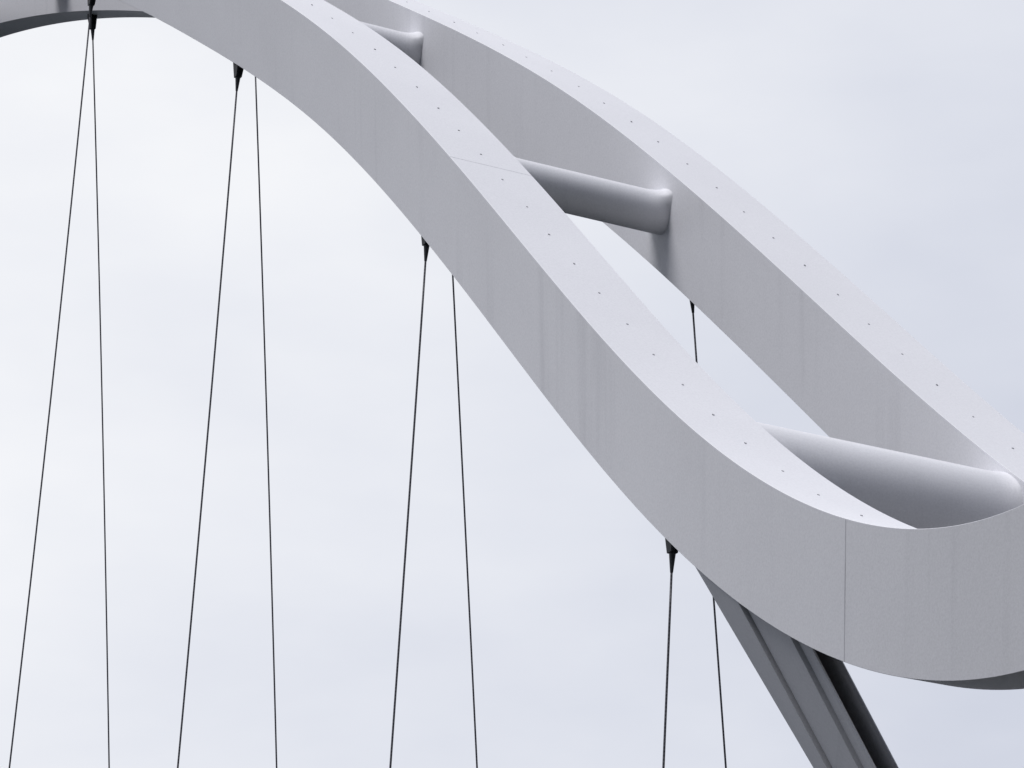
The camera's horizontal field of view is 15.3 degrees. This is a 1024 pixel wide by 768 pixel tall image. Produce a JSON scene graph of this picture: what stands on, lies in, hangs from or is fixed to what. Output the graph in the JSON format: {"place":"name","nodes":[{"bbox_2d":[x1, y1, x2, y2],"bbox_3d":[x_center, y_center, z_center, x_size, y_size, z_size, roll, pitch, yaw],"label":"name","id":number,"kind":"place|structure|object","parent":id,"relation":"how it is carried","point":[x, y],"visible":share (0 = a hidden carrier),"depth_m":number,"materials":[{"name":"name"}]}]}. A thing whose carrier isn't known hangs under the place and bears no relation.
{"place":"outdoors","nodes":[
{"label":"outdoors","id":0,"kind":"place"},
{"bbox_2d":[0,0,1023,767],"label":"sky","id":1,"kind":"structure","parent":0,"point":[887,135],"materials":[{"name":"white"}]},
{"label":"river","id":2,"kind":"structure","parent":0,"visible":0},
{"bbox_2d":[0,0,1023,767],"bbox_3d":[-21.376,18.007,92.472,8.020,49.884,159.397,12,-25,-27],"label":"arch footbridge","id":3,"kind":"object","parent":2,"relation":"in","point":[880,530],"visible":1,"depth_m":52.58,"materials":[{"name":"white paint"}]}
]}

